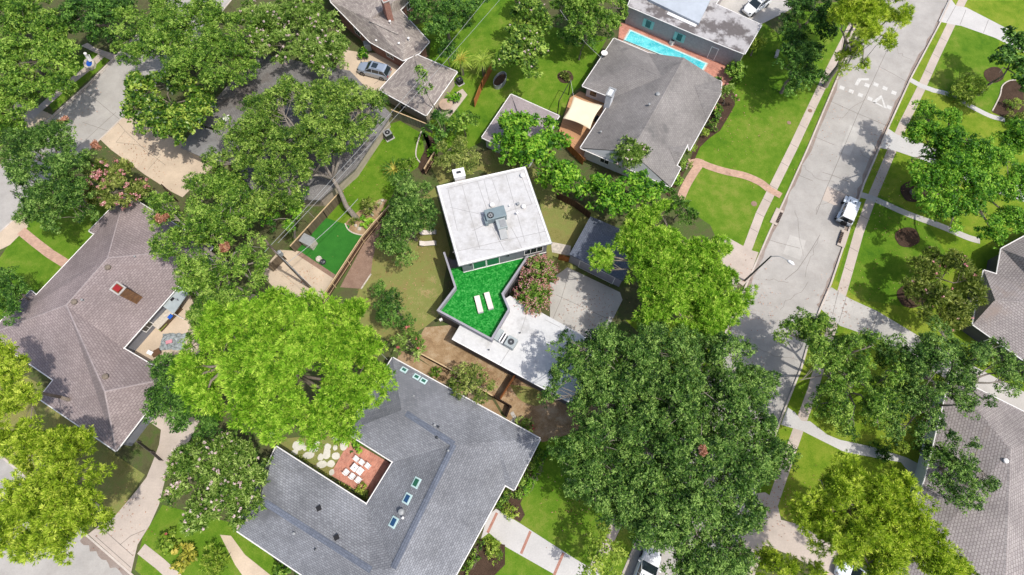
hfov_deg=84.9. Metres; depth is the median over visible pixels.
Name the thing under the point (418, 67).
street tree
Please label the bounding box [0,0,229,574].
street
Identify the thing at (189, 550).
shrub
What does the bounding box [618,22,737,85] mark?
pool deck
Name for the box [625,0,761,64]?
flat roof house
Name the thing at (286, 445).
flagstone bed
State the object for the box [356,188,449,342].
lawn
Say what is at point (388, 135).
condenser
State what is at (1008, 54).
oak tree
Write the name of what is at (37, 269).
lawn
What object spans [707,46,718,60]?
door
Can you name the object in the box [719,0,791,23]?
driveway
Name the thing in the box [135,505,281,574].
lawn
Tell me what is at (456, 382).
shrub
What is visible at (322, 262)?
boulder
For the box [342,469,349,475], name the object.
patio chair
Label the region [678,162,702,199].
path
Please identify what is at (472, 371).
olive tree
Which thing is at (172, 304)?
patio awning
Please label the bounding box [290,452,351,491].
hedge
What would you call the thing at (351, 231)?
bed edging
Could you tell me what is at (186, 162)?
driveway
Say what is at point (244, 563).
garden path
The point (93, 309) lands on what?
brown house
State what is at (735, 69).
shrub
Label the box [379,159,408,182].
sago palm
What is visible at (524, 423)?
shrub
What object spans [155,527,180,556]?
shrub
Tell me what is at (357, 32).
window
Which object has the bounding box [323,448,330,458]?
flagstone
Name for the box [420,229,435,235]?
sun lounger
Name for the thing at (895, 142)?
driveway
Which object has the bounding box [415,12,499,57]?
lawn
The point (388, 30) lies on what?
taupe house
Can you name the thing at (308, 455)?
flagstone
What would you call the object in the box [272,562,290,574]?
shrub
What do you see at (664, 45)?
pool tile
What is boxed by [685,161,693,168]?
flowering shrub
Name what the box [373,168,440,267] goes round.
yard tree
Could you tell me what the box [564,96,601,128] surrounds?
shade sail
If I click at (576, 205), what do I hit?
board fence
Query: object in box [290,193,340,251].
board fence
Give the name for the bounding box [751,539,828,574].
deciduous tree
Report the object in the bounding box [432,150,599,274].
lawn
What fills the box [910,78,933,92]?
path
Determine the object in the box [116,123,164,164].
drive joint
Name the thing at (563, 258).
red gate
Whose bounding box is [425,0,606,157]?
lawn
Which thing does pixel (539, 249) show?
window
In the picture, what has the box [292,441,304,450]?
flagstone
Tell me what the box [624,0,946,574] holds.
street
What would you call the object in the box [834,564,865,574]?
parked suv
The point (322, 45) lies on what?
flowering tree
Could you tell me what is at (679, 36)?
window
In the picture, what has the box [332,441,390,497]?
brick patio
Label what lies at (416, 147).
bed edging
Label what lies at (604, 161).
window
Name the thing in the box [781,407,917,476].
walkway
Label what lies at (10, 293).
street tree
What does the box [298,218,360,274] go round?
turf
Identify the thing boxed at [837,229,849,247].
storm drain
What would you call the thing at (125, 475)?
lawn
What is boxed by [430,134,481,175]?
yard tree
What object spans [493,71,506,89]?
stock tank
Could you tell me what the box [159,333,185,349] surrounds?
tarp heap
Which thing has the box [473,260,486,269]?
sliding door
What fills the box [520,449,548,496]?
hedge
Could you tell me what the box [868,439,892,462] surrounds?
shrub
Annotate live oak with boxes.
[106,0,260,91]
[140,351,223,441]
[141,167,273,348]
[260,186,309,238]
[537,319,781,411]
[547,354,802,574]
[771,306,910,443]
[870,315,1023,445]
[919,436,1002,515]
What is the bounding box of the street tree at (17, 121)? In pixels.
[0,73,29,145]
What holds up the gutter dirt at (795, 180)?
on the street at (805, 197)
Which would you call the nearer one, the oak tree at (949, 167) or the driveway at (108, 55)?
the oak tree at (949, 167)
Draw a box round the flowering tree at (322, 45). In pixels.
[234,0,350,77]
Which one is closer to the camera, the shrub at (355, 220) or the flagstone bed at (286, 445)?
the flagstone bed at (286, 445)
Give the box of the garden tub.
[83,52,95,69]
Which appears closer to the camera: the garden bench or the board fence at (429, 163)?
the board fence at (429, 163)
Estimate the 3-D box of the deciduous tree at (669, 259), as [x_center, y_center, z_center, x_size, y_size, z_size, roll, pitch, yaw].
[17.107,-0.276,61.621,14.551,12.811,17.070,-42,75,-14]
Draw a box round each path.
[18,228,68,266]
[220,535,269,574]
[551,242,570,255]
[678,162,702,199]
[688,158,770,190]
[767,187,781,197]
[861,192,979,243]
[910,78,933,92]
[931,88,1004,121]
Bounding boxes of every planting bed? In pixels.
[340,223,381,288]
[346,199,386,233]
[397,351,501,416]
[418,132,438,174]
[459,540,504,574]
[497,487,524,521]
[514,448,537,503]
[665,164,685,195]
[690,84,734,159]
[993,80,1023,118]
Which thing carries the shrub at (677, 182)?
on the planting bed at (681, 173)
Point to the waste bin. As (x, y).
(367, 46)
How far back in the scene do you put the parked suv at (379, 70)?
78.04 m
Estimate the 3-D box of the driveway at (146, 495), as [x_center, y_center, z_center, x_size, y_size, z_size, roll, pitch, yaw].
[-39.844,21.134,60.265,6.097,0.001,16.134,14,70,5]
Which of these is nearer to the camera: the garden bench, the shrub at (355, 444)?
the shrub at (355, 444)
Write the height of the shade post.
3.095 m
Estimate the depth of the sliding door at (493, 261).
64.80 m
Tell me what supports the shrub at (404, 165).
on the lawn at (377, 185)
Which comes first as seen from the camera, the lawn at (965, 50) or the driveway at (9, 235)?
the driveway at (9, 235)
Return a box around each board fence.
[268,256,286,271]
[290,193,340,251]
[391,109,432,132]
[421,353,492,397]
[424,152,435,174]
[474,63,492,105]
[494,395,511,416]
[556,191,590,217]
[560,130,583,164]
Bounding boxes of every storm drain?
[770,208,782,225]
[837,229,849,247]
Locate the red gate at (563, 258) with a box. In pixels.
[558,254,568,261]
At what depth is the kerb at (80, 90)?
78.34 m
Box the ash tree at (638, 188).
[583,168,669,218]
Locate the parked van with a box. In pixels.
[633,548,661,574]
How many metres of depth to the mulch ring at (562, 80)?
79.03 m
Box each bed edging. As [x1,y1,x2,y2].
[344,223,362,235]
[360,273,371,288]
[415,131,421,162]
[992,79,1014,110]
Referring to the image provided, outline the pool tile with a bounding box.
[625,30,706,69]
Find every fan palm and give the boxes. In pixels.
[430,109,452,132]
[446,47,475,75]
[468,49,496,76]
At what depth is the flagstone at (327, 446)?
61.57 m
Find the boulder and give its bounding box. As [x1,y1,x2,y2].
[319,259,325,264]
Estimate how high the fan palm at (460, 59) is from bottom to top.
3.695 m
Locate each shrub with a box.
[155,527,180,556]
[169,542,197,574]
[197,542,230,574]
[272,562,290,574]
[348,216,359,225]
[350,439,362,454]
[355,481,366,494]
[357,46,368,58]
[359,214,373,229]
[360,196,381,214]
[361,489,368,501]
[395,156,416,174]
[427,143,439,157]
[428,366,441,380]
[444,91,461,102]
[448,378,459,387]
[485,538,502,565]
[500,503,519,519]
[515,416,534,432]
[560,70,571,81]
[673,172,683,186]
[680,158,688,170]
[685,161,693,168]
[687,144,696,153]
[701,127,709,135]
[707,117,718,131]
[712,103,723,119]
[724,60,747,83]
[750,36,767,55]
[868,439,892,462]
[896,441,911,452]
[910,439,931,459]
[911,113,933,121]
[945,72,989,106]
[1002,98,1023,109]
[1003,111,1023,120]
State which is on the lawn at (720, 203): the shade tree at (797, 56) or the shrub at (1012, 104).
the shade tree at (797, 56)
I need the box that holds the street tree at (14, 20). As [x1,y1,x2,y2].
[0,0,82,110]
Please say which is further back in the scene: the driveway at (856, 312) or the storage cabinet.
the storage cabinet
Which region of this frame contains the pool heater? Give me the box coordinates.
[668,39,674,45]
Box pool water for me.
[626,31,704,68]
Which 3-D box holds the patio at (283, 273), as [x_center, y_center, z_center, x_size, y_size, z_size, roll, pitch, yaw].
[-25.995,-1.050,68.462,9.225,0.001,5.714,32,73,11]
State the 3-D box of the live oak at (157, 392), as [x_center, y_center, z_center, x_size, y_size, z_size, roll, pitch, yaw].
[-35.270,12.309,59.810,6.837,7.473,12.296,-29,72,-10]
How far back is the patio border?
69.12 m
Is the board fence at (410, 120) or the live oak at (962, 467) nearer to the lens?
the live oak at (962, 467)
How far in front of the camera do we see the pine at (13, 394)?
53.74 m
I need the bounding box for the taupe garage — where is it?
[379,55,457,122]
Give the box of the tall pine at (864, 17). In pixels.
[822,0,915,87]
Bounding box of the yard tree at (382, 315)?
[368,278,416,334]
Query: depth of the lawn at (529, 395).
63.61 m
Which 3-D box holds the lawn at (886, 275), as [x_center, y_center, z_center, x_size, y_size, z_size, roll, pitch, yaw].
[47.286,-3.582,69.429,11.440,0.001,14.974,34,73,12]
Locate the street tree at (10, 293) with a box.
[0,266,31,325]
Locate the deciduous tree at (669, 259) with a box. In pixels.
[587,198,758,341]
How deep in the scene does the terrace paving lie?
77.48 m
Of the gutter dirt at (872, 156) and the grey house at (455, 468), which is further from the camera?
the gutter dirt at (872, 156)
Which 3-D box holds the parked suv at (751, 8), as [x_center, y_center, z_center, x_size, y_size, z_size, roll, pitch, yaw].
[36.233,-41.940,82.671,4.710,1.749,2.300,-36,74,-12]
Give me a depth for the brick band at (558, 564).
57.56 m
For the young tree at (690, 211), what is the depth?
66.64 m
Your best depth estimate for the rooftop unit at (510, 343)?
62.00 m
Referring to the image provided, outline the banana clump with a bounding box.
[421,108,456,147]
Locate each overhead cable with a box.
[271,3,482,244]
[287,2,497,232]
[289,199,357,261]
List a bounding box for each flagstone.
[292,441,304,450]
[303,452,314,458]
[317,461,326,467]
[318,453,323,459]
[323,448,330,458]
[325,443,330,449]
[327,460,334,466]
[332,452,339,458]
[340,443,347,450]
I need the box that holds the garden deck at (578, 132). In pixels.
[559,91,603,160]
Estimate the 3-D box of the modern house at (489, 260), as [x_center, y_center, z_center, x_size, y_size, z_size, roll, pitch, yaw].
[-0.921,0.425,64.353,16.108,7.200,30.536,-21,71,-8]
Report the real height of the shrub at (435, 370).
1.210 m
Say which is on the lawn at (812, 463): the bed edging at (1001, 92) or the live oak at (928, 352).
the live oak at (928, 352)
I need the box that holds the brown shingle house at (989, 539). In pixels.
[878,381,1023,574]
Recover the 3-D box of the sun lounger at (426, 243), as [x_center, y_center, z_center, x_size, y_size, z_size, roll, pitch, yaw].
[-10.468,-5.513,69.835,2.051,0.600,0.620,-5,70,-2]
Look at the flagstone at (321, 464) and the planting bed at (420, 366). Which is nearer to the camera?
the flagstone at (321, 464)
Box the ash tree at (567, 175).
[534,156,593,199]
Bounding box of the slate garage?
[569,216,632,286]
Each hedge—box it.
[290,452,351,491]
[460,540,484,574]
[496,448,544,509]
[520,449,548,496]
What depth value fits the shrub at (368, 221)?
70.60 m
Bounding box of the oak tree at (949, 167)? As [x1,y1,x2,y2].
[901,98,1023,248]
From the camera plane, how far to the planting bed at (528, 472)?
60.47 m
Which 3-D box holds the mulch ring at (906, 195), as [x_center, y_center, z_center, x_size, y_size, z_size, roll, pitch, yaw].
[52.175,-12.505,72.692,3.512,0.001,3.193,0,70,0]
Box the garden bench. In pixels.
[774,49,779,57]
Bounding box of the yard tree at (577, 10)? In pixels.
[547,0,628,42]
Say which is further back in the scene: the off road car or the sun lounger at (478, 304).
the off road car
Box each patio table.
[350,463,358,471]
[356,467,365,474]
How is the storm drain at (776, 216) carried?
on the kerb at (627, 562)
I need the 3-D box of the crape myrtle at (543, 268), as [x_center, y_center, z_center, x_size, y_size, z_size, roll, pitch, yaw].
[3.213,-1.691,65.794,5.071,5.545,5.002,0,70,0]
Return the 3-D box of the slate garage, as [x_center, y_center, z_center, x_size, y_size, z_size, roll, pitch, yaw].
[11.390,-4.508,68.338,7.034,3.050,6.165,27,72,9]
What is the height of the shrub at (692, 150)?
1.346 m
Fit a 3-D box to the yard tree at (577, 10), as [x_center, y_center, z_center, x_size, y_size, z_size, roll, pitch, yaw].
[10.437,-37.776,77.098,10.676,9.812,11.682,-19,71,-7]
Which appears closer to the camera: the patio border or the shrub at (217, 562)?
the shrub at (217, 562)
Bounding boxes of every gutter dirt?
[80,536,129,574]
[727,75,841,330]
[817,0,947,306]
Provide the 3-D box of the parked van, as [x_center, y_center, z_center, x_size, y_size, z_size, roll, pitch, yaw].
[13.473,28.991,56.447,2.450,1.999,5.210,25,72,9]
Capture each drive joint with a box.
[95,529,143,567]
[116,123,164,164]
[553,271,613,321]
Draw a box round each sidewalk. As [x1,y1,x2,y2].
[27,54,103,118]
[137,544,180,574]
[590,24,854,570]
[748,0,966,574]
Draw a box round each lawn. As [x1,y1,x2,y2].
[0,200,108,319]
[0,373,144,513]
[46,50,108,111]
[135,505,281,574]
[328,121,423,223]
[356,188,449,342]
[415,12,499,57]
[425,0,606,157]
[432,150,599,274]
[481,340,693,574]
[510,385,543,405]
[626,320,726,377]
[684,2,855,260]
[755,0,1023,565]
[836,195,945,307]
[927,24,1004,113]
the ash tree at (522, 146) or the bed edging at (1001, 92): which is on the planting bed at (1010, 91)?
the bed edging at (1001, 92)
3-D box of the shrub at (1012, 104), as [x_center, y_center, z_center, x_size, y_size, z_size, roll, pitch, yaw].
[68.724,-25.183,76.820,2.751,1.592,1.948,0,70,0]
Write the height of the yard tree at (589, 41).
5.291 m
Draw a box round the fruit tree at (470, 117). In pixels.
[445,109,479,136]
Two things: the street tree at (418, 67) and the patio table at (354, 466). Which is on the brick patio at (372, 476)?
the patio table at (354, 466)
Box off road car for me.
[834,195,860,226]
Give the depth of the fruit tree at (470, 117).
71.41 m
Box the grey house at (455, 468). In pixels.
[236,357,540,574]
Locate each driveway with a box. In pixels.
[0,217,27,249]
[13,102,51,131]
[82,43,115,59]
[88,410,198,571]
[101,114,211,196]
[336,50,399,101]
[550,267,621,339]
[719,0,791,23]
[722,237,757,284]
[741,492,871,574]
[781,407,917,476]
[821,287,1023,410]
[881,129,1023,201]
[939,0,1023,51]
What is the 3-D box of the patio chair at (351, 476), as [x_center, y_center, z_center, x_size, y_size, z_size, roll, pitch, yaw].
[-17.108,20.256,60.058,0.590,0.990,0.570,36,74,12]
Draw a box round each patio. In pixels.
[134,295,199,365]
[262,250,332,299]
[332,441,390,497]
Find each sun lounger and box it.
[419,240,435,246]
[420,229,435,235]
[474,295,483,313]
[484,292,493,309]
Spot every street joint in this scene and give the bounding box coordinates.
[77,87,118,147]
[771,25,904,279]
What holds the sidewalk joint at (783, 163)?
on the sidewalk at (764, 205)
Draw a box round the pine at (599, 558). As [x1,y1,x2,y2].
[576,522,629,574]
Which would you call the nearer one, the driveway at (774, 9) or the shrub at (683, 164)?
the shrub at (683, 164)
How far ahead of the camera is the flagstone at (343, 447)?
61.53 m
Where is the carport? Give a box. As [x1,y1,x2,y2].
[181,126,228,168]
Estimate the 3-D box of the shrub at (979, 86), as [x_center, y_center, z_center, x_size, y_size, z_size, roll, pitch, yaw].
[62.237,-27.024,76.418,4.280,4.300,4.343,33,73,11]
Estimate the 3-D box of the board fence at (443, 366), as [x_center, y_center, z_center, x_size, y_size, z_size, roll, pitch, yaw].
[-6.231,9.930,63.650,9.533,1.580,0.343,29,72,10]
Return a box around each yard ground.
[0,0,151,164]
[0,0,856,574]
[735,516,821,574]
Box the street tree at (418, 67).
[414,64,436,109]
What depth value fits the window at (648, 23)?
80.47 m
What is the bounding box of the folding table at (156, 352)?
[152,348,160,357]
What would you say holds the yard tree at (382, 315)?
on the lawn at (385, 269)
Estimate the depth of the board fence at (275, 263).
68.25 m
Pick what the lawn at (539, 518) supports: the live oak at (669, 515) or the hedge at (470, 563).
the live oak at (669, 515)
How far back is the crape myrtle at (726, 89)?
75.36 m
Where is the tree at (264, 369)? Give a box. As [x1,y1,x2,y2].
[165,283,398,452]
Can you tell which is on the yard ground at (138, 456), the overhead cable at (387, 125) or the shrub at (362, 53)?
the shrub at (362, 53)
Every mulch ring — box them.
[557,70,572,82]
[895,227,919,246]
[897,284,926,307]
[900,180,926,201]
[984,67,1003,82]
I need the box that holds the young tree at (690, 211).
[663,187,700,224]
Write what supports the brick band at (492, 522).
on the front walk
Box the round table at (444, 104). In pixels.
[439,98,452,109]
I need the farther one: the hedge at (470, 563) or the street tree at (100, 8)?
the street tree at (100, 8)
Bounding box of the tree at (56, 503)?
[0,419,116,566]
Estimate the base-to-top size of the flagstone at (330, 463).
0.111 m
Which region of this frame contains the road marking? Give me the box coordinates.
[839,78,896,109]
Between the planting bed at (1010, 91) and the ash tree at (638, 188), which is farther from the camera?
the planting bed at (1010, 91)
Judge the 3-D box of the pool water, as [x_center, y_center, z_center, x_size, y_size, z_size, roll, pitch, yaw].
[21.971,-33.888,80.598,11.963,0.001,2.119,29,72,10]
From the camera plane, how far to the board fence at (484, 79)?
77.66 m
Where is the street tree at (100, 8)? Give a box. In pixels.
[56,0,137,43]
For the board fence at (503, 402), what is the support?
on the yard ground at (138, 456)
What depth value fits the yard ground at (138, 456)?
70.73 m
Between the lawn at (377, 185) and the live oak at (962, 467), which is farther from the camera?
the lawn at (377, 185)
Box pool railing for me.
[617,37,657,53]
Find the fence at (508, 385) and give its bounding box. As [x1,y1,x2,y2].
[500,375,515,398]
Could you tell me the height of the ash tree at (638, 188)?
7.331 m
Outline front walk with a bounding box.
[481,509,599,574]
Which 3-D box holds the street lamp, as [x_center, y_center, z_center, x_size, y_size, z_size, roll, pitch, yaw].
[29.519,-1.761,64.574,2.655,8.263,0.408,25,72,9]
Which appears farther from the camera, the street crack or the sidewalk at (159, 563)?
the street crack
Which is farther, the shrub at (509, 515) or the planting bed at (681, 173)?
the planting bed at (681, 173)
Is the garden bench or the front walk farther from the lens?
the garden bench
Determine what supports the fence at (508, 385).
on the yard ground at (138, 456)
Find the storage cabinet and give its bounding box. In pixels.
[299,233,317,249]
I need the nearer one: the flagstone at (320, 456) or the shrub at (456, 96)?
the flagstone at (320, 456)
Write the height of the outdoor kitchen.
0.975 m
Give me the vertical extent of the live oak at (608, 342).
12.089 m
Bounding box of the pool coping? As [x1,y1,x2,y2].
[623,29,707,69]
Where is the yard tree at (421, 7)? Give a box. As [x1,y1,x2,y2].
[407,0,489,39]
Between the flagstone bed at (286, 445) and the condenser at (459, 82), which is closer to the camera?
the flagstone bed at (286, 445)
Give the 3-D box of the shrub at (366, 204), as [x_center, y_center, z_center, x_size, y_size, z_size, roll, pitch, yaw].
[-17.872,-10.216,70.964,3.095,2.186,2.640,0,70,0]
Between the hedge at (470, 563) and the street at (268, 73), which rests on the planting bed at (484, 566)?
the hedge at (470, 563)
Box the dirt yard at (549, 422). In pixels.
[417,325,607,441]
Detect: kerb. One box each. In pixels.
[0,0,231,231]
[0,22,149,167]
[0,456,133,574]
[622,30,858,574]
[734,0,950,549]
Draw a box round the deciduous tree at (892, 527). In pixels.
[783,448,979,574]
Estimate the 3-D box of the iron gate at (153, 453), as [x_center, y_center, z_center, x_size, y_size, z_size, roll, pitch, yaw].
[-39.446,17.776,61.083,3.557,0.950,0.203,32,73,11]
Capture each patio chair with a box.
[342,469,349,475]
[348,473,355,479]
[354,476,362,482]
[364,462,370,468]
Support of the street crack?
on the street at (805, 197)
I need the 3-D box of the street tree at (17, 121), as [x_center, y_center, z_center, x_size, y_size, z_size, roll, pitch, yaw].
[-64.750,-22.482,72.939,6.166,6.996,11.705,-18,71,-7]
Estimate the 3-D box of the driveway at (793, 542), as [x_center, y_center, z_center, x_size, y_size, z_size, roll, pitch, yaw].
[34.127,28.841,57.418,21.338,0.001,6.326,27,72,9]
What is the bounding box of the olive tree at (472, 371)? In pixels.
[445,361,497,403]
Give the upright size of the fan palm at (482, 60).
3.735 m
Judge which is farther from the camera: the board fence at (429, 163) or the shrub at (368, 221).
the board fence at (429, 163)
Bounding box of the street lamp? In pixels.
[744,256,794,281]
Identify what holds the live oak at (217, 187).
on the yard ground at (138, 456)
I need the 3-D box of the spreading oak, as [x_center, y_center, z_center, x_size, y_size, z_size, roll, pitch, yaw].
[-25.104,-17.393,68.116,17.667,12.512,21.584,37,74,13]
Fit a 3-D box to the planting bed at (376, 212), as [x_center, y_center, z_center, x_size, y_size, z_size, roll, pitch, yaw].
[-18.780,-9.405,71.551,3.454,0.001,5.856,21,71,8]
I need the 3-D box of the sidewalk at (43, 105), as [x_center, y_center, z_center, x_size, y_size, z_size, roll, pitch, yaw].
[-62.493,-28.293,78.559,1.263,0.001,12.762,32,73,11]
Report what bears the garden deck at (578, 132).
on the yard ground at (138, 456)
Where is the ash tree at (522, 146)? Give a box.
[488,109,573,167]
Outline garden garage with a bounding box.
[481,94,559,166]
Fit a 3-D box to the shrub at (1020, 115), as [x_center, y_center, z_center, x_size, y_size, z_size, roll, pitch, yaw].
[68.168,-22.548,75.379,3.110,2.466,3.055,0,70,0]
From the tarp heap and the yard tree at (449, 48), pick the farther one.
the yard tree at (449, 48)
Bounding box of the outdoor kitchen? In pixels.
[152,306,182,329]
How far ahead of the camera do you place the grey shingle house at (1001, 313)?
63.63 m
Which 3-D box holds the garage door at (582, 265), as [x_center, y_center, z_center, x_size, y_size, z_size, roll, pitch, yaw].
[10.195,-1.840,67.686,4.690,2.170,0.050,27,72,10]
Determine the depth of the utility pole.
61.11 m
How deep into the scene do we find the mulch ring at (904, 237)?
70.39 m
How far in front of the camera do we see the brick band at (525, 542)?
58.26 m
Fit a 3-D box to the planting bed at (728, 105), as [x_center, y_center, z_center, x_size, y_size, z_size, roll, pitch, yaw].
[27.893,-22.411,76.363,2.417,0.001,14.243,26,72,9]
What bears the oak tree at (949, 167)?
on the lawn at (812, 463)
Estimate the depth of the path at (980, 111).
77.17 m
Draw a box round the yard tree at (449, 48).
[435,36,457,67]
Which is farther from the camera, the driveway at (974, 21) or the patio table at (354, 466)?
the driveway at (974, 21)
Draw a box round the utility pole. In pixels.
[265,240,310,287]
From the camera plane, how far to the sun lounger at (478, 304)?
63.74 m
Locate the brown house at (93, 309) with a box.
[0,193,214,451]
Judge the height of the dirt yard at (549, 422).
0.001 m
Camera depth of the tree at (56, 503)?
48.86 m
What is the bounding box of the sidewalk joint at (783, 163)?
[751,67,831,231]
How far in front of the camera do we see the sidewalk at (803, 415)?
70.76 m
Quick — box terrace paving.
[440,89,466,119]
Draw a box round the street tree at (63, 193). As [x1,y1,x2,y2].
[0,115,101,233]
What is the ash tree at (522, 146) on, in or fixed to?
on the lawn at (565, 223)
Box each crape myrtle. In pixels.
[80,156,151,210]
[158,430,274,536]
[389,326,426,362]
[513,277,553,316]
[519,253,560,290]
[609,135,652,169]
[721,82,739,104]
[898,245,991,332]
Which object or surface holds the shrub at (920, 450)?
on the lawn at (812, 463)
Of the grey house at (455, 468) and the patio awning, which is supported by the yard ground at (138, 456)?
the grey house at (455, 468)
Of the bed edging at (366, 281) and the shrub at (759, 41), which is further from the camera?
the shrub at (759, 41)
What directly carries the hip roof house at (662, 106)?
on the yard ground at (138, 456)
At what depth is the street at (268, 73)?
73.12 m
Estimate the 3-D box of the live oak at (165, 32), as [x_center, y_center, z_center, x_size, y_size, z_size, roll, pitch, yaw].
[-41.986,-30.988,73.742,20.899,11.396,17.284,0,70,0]
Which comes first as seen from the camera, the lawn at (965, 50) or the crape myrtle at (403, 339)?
the crape myrtle at (403, 339)
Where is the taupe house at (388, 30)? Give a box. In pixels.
[330,0,429,65]
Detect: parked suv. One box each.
[357,60,391,80]
[742,0,771,16]
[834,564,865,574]
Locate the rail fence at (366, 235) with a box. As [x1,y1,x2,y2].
[321,205,390,302]
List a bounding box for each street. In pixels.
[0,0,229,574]
[203,55,391,205]
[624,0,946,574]
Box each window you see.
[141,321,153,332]
[353,26,360,36]
[524,246,542,255]
[589,90,596,97]
[599,158,608,164]
[644,19,651,28]
[675,33,683,41]
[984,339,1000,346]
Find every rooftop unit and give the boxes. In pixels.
[483,205,507,239]
[494,329,517,350]
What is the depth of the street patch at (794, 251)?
70.09 m
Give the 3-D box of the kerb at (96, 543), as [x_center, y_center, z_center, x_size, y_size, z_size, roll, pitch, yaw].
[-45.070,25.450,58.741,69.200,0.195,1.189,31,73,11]
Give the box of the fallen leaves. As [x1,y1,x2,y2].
[44,31,989,551]
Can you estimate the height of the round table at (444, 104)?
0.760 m
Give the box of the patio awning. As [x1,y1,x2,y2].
[163,287,197,318]
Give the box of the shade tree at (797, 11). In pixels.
[778,0,838,43]
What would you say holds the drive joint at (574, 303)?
on the driveway at (576, 282)
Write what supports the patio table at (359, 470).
on the brick patio at (372, 476)
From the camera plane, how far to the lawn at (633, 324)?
66.39 m
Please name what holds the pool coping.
on the pool deck at (714, 68)
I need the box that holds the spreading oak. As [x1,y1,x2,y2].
[199,73,389,217]
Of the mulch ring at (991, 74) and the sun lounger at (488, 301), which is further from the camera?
the mulch ring at (991, 74)
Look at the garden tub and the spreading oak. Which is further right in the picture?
the spreading oak
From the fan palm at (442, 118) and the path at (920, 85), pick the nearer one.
the fan palm at (442, 118)
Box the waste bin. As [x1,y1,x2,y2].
[363,40,371,51]
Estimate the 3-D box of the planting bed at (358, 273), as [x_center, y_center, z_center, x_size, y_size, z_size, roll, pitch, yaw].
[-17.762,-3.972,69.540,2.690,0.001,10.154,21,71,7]
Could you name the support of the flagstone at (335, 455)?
on the flagstone bed at (286, 445)
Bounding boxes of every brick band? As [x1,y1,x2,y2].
[487,512,497,532]
[520,531,530,553]
[553,552,564,574]
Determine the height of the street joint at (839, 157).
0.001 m
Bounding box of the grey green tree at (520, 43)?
[491,0,554,78]
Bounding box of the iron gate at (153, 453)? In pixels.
[136,440,163,460]
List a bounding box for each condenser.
[383,128,394,141]
[455,76,464,86]
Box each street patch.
[783,235,805,259]
[822,186,848,207]
[840,125,860,155]
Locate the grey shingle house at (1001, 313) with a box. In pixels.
[961,235,1023,373]
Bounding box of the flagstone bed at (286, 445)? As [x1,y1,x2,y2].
[272,434,352,477]
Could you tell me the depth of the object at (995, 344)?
64.28 m
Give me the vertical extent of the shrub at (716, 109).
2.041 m
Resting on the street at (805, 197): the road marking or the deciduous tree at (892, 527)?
the road marking
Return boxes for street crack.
[751,49,906,359]
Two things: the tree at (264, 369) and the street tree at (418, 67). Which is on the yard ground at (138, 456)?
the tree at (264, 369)
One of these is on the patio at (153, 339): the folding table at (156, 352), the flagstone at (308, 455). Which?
the folding table at (156, 352)
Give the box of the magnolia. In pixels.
[119,69,218,146]
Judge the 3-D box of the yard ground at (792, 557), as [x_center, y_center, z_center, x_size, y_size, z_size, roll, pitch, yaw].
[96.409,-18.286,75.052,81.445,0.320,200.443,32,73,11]
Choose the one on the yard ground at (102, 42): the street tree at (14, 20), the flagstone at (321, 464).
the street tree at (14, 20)
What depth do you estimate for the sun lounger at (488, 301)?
63.86 m
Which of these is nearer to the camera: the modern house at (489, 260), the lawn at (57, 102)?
the modern house at (489, 260)
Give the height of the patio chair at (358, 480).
0.990 m
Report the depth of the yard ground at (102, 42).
81.40 m
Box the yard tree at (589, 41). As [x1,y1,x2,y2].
[556,29,613,59]
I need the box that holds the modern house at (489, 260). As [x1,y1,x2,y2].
[436,166,600,406]
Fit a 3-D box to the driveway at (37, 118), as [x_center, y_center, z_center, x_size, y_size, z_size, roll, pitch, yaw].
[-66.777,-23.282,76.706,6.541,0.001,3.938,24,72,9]
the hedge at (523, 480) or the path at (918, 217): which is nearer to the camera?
the hedge at (523, 480)
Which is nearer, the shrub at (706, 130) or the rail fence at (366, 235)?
the rail fence at (366, 235)
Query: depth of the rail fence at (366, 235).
68.72 m
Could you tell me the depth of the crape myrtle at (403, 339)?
61.63 m
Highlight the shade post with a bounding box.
[557,79,572,113]
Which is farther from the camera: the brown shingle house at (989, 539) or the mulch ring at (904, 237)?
the mulch ring at (904, 237)
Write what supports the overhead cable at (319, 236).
attached to the utility pole
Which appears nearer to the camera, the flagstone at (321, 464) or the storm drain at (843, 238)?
the flagstone at (321, 464)
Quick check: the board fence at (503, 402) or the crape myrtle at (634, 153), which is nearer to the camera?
the board fence at (503, 402)
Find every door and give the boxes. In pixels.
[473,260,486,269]
[486,257,499,265]
[578,260,614,283]
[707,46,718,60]
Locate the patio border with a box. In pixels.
[297,251,334,277]
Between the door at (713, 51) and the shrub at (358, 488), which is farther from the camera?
the door at (713, 51)
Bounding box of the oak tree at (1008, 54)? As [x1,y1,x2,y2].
[977,25,1023,95]
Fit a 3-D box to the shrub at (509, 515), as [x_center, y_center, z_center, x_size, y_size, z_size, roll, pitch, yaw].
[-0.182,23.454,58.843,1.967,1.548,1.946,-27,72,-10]
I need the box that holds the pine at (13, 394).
[0,334,70,431]
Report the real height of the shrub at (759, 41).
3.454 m
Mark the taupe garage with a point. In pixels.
(399, 84)
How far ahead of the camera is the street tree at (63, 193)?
64.40 m
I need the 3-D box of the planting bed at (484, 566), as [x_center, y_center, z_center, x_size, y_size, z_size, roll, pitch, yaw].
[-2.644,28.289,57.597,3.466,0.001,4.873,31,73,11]
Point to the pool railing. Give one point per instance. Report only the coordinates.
(639, 46)
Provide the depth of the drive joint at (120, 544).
58.20 m
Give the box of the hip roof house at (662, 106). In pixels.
[580,38,721,189]
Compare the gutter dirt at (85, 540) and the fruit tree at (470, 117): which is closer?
the gutter dirt at (85, 540)
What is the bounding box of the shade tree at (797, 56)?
[772,23,830,96]

